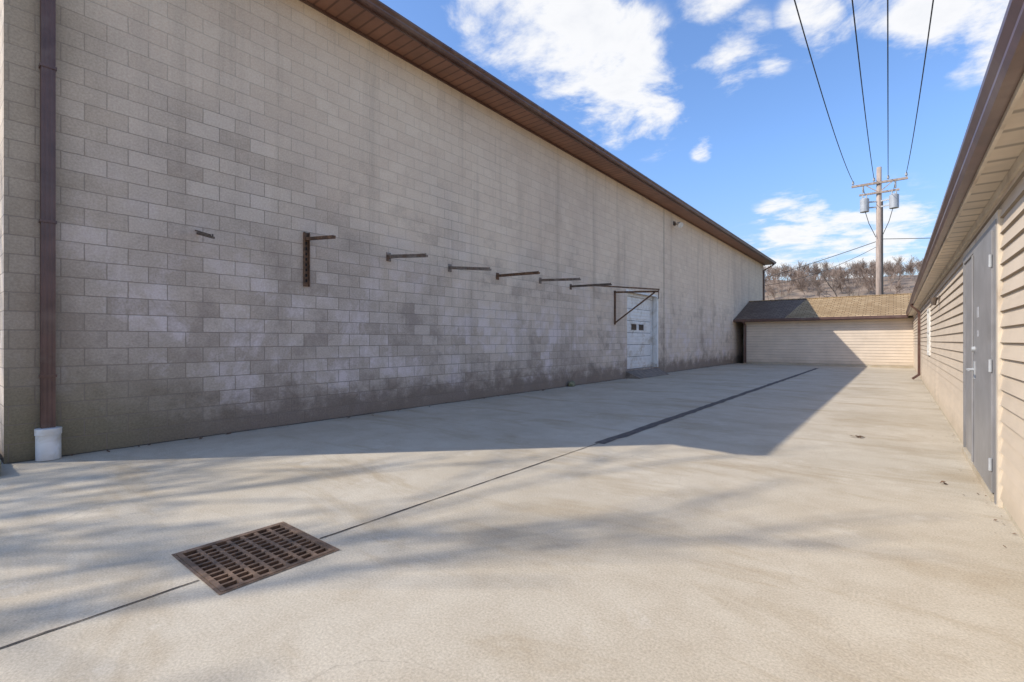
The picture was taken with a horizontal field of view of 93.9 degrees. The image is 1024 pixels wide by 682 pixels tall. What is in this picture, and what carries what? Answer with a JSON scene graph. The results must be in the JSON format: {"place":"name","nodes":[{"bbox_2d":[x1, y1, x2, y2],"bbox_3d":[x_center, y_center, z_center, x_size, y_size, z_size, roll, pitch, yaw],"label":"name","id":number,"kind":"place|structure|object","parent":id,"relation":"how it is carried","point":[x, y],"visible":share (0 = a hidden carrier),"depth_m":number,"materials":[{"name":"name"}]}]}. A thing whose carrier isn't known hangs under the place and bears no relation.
{"place":"outdoors","nodes":[
{"label":"outdoors","id":0,"kind":"place"},
{"bbox_2d":[0,363,1023,681],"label":"concrete pavement","id":1,"kind":"structure","parent":0,"point":[788,531],"depth_m":3.04,"materials":[{"name":"grey concrete"}]},
{"bbox_2d":[171,521,339,594],"bbox_3d":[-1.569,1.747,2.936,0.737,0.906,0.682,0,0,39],"label":"storm drain grate","id":2,"kind":"object","parent":1,"relation":"in","point":[222,566],"visible":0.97,"depth_m":2.90,"materials":[{"name":"metal"}]},
{"bbox_2d":[0,443,597,647],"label":"pavement joint","id":3,"kind":"object","parent":1,"relation":"on","point":[197,580],"visible":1,"depth_m":2.51,"materials":[{"name":"grey concrete"}]},
{"bbox_2d":[12,363,732,462],"bbox_3d":[3.874,1.296,16.517,0.072,0.001,29.400,0,0,39],"label":"wall base joint","id":4,"kind":"object","parent":1,"relation":"on","point":[289,424],"depth_m":7.08,"materials":[{"name":"grey concrete"}]},
{"bbox_2d":[568,381,575,386],"bbox_3d":[1.712,1.226,13.694,0.167,0.168,0.286,0,0,39],"label":"stone","id":5,"kind":"object","parent":1,"relation":"on","point":[571,384],"visible":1,"depth_m":13.62,"materials":[{"name":"grey stone"}]},
{"bbox_2d":[626,368,668,378],"bbox_3d":[5.066,1.180,17.631,0.500,0.240,2.870,0,0,39],"label":"door ramp","id":6,"kind":"structure","parent":1,"relation":"on","point":[643,373],"depth_m":17.34,"materials":[{"name":"concrete"}]},
{"bbox_2d":[595,368,817,443],"bbox_3d":[7.842,1.296,14.430,0.179,0.001,21.480,0,0,39],"label":"asphalt repair strip","id":7,"kind":"object","parent":1,"relation":"on","point":[632,432],"visible":0.99,"depth_m":8.26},
{"bbox_2d":[906,0,1023,539],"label":"siding outbuilding","id":8,"kind":"structure","parent":1,"relation":"on","point":[971,274],"depth_m":3.84,"materials":[{"name":"beige plastic"}]},
{"bbox_2d":[910,304,920,379],"bbox_3d":[13.292,0.023,15.746,0.255,2.506,0.090,0,0,39],"label":"downspout","id":9,"kind":"object","parent":8,"relation":"attached to","point":[919,343],"visible":0.92,"depth_m":15.65,"materials":[{"name":"brown metal"}]},
{"bbox_2d":[927,308,930,355],"bbox_3d":[10.307,-0.225,11.794,0.065,1.150,0.900,0,0,39],"label":"window frame","id":10,"kind":"structure","parent":8,"relation":"in","point":[928,310],"depth_m":11.73,"materials":[{"name":"white paint"}]},
{"bbox_2d":[930,295,939,304],"bbox_3d":[8.026,-0.770,9.073,0.147,0.180,0.119,0,0,39],"label":"wall lantern","id":11,"kind":"object","parent":8,"relation":"attached to","point":[933,301],"depth_m":9.05,"materials":[{"name":"metal"}]},
{"bbox_2d":[965,230,993,492],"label":"door leaves","id":12,"kind":"structure","parent":8,"relation":"in","point":[979,278],"depth_m":4.36,"materials":[{"name":"grey paint"}]},
{"bbox_2d":[70,364,1016,546],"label":"scattered leaves","id":13,"kind":"object","parent":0,"point":[509,394],"visible":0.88,"depth_m":6.38,"materials":[{"name":"brown plant"}]},
{"bbox_2d":[379,0,1008,280],"label":"sky","id":14,"kind":"structure","parent":0,"point":[720,104],"materials":[{"name":"blue"}]},
{"bbox_2d":[765,275,917,299],"bbox_3d":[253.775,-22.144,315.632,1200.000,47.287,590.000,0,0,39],"label":"hill","id":15,"kind":"structure","parent":0,"point":[796,294],"depth_m":168.40,"materials":[{"name":"brown plant"}]},
{"bbox_2d":[764,255,923,299],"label":"distant trees","id":16,"kind":"object","parent":15,"relation":"on","point":[861,269],"visible":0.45,"depth_m":171.75,"materials":[{"name":"brown plant"}]},
{"label":"ground","id":17,"kind":"structure","parent":0,"visible":0},
{"bbox_2d":[0,0,775,463],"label":"concrete block warehouse","id":18,"kind":"structure","parent":17,"relation":"on","point":[256,138],"depth_m":7.63,"materials":[{"name":"grey concrete"}]},
{"bbox_2d":[34,0,61,461],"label":"downspout","id":19,"kind":"object","parent":18,"relation":"attached to","point":[47,433],"visible":1,"depth_m":5.24,"materials":[{"name":"brown metal"}]},
{"bbox_2d":[195,230,214,238],"bbox_3d":[-4.043,-1.402,6.279,0.577,0.191,0.049,0,0,39],"label":"steel wall bracket","id":20,"kind":"object","parent":18,"relation":"attached to","point":[201,233],"visible":1,"depth_m":6.23,"materials":[{"name":"brown metal"}]},
{"bbox_2d":[303,232,335,286],"bbox_3d":[-2.970,-1.300,7.373,0.834,0.860,0.090,0,0,39],"label":"slotted post bracket","id":21,"kind":"object","parent":18,"relation":"attached to","point":[307,238],"visible":1,"depth_m":7.62,"materials":[{"name":"metal"}]},
{"bbox_2d":[386,252,427,261],"bbox_3d":[-1.885,-1.541,8.547,1.093,0.199,0.100,0,0,39],"label":"steel wall bracket","id":22,"kind":"object","parent":18,"relation":"attached to","point":[389,256],"visible":1,"depth_m":8.56,"materials":[{"name":"grey metal"}]},
{"bbox_2d":[448,264,490,271],"bbox_3d":[-0.876,-1.500,9.738,1.175,0.239,0.100,0,0,39],"label":"steel wall bracket","id":23,"kind":"object","parent":18,"relation":"attached to","point":[450,267],"visible":1,"depth_m":9.75,"materials":[{"name":"grey metal"}]},
{"bbox_2d":[496,271,539,279],"bbox_3d":[0.122,-1.530,10.924,1.241,0.160,0.100,0,0,39],"label":"steel wall bracket","id":24,"kind":"object","parent":18,"relation":"attached to","point":[498,275],"visible":1,"depth_m":10.91,"materials":[{"name":"brown metal"}]},
{"bbox_2d":[539,277,580,283],"bbox_3d":[1.216,-1.595,12.277,1.252,0.169,0.100,0,0,39],"label":"steel wall bracket","id":25,"kind":"object","parent":18,"relation":"attached to","point":[559,279],"visible":1,"depth_m":12.24,"materials":[{"name":"metal"}]},
{"bbox_2d":[570,283,611,289],"bbox_3d":[2.196,-1.570,13.440,1.321,0.160,0.100,0,0,39],"label":"steel wall bracket","id":26,"kind":"object","parent":18,"relation":"attached to","point":[589,285],"visible":1,"depth_m":13.43,"materials":[{"name":"brown metal"}]},
{"bbox_2d":[599,286,659,324],"bbox_3d":[4.695,-1.145,16.332,1.580,1.190,5.369,0,0,39],"label":"triangular wall bracket","id":27,"kind":"object","parent":18,"relation":"attached to","point":[615,292],"visible":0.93,"depth_m":15.46,"materials":[{"name":"metal"}]},
{"bbox_2d":[631,324,643,329],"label":"door windows","id":28,"kind":"structure","parent":18,"relation":"in","point":[633,326],"depth_m":17.73,"materials":[{"name":"black glass"}]},
{"bbox_2d":[627,296,651,368],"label":"overhead door panels","id":29,"kind":"structure","parent":18,"relation":"in","point":[638,336],"depth_m":18.02,"materials":[{"name":"white paint"}]},
{"bbox_2d":[673,221,682,227],"bbox_3d":[6.960,-4.889,20.075,0.235,0.343,0.516,0,0,-18],"label":"flood light","id":30,"kind":"object","parent":18,"relation":"attached to","point":[679,224],"visible":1,"depth_m":19.93,"materials":[{"name":"metal"}]},
{"bbox_2d":[763,263,774,299],"bbox_3d":[18.052,-2.075,33.604,0.715,6.750,0.140,0,0,39],"label":"downspout","id":31,"kind":"object","parent":18,"relation":"attached to","point":[764,281],"visible":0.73,"depth_m":33.74,"materials":[{"name":"brown metal"}]},
{"bbox_2d":[733,293,913,367],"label":"garage","id":32,"kind":"structure","parent":17,"relation":"on","point":[868,331],"depth_m":25.36,"materials":[{"name":"beige plastic"}]},
{"bbox_2d":[742,322,745,362],"bbox_3d":[13.337,0.065,27.424,0.110,2.370,0.420,0,0,39],"label":"downspout","id":33,"kind":"object","parent":32,"relation":"attached to","point":[744,324],"visible":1,"depth_m":27.51,"materials":[{"name":"brown metal"}]},
{"bbox_2d":[802,257,870,296],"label":"bare tree","id":34,"kind":"object","parent":17,"relation":"on","point":[826,293],"visible":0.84,"depth_m":77.54,"materials":[{"name":"brown plant"}]},
{"bbox_2d":[851,167,907,294],"bbox_3d":[22.924,-4.550,29.853,2.800,12.700,0.738,0,0,39],"label":"utility pole","id":35,"kind":"object","parent":17,"relation":"on","point":[893,199],"visible":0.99,"depth_m":29.86,"materials":[{"name":"brown wood"}]},
{"bbox_2d":[766,242,874,277],"bbox_3d":[18.624,-5.244,47.771,0.040,2.147,36.652,0,0,-14],"label":"service cable","id":36,"kind":"object","parent":35,"relation":"attached to","point":[823,259],"visible":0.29,"depth_m":33.60,"materials":[{"name":"black rubber"}]},
{"bbox_2d":[765,247,875,285],"bbox_3d":[20.398,-4.949,31.782,6.387,2.123,0.028,0,0,34],"label":"service cable","id":37,"kind":"object","parent":35,"relation":"attached to","point":[824,270],"visible":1,"depth_m":31.59,"materials":[{"name":"black rubber"}]},
{"bbox_2d":[794,0,852,180],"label":"power line","id":38,"kind":"object","parent":35,"relation":"attached to","point":[817,78],"visible":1,"depth_m":14.89,"materials":[{"name":"black rubber"}]},
{"bbox_2d":[851,0,873,177],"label":"power line","id":39,"kind":"object","parent":35,"relation":"attached to","point":[861,77],"visible":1,"depth_m":15.35,"materials":[{"name":"black rubber"}]},
{"bbox_2d":[887,0,888,121],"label":"power line","id":40,"kind":"object","parent":35,"relation":"attached to","point":[887,60],"visible":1,"depth_m":14.60,"materials":[{"name":"black rubber"}]},
{"bbox_2d":[894,238,924,238],"bbox_3d":[31.536,-6.396,27.125,17.947,0.443,0.040,0,0,19],"label":"service cable","id":41,"kind":"object","parent":35,"relation":"attached to","point":[909,238],"visible":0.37,"depth_m":29.47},
{"bbox_2d":[906,0,933,172],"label":"power line","id":42,"kind":"object","parent":35,"relation":"attached to","point":[922,73],"visible":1,"depth_m":14.73,"materials":[{"name":"black rubber"}]}
]}

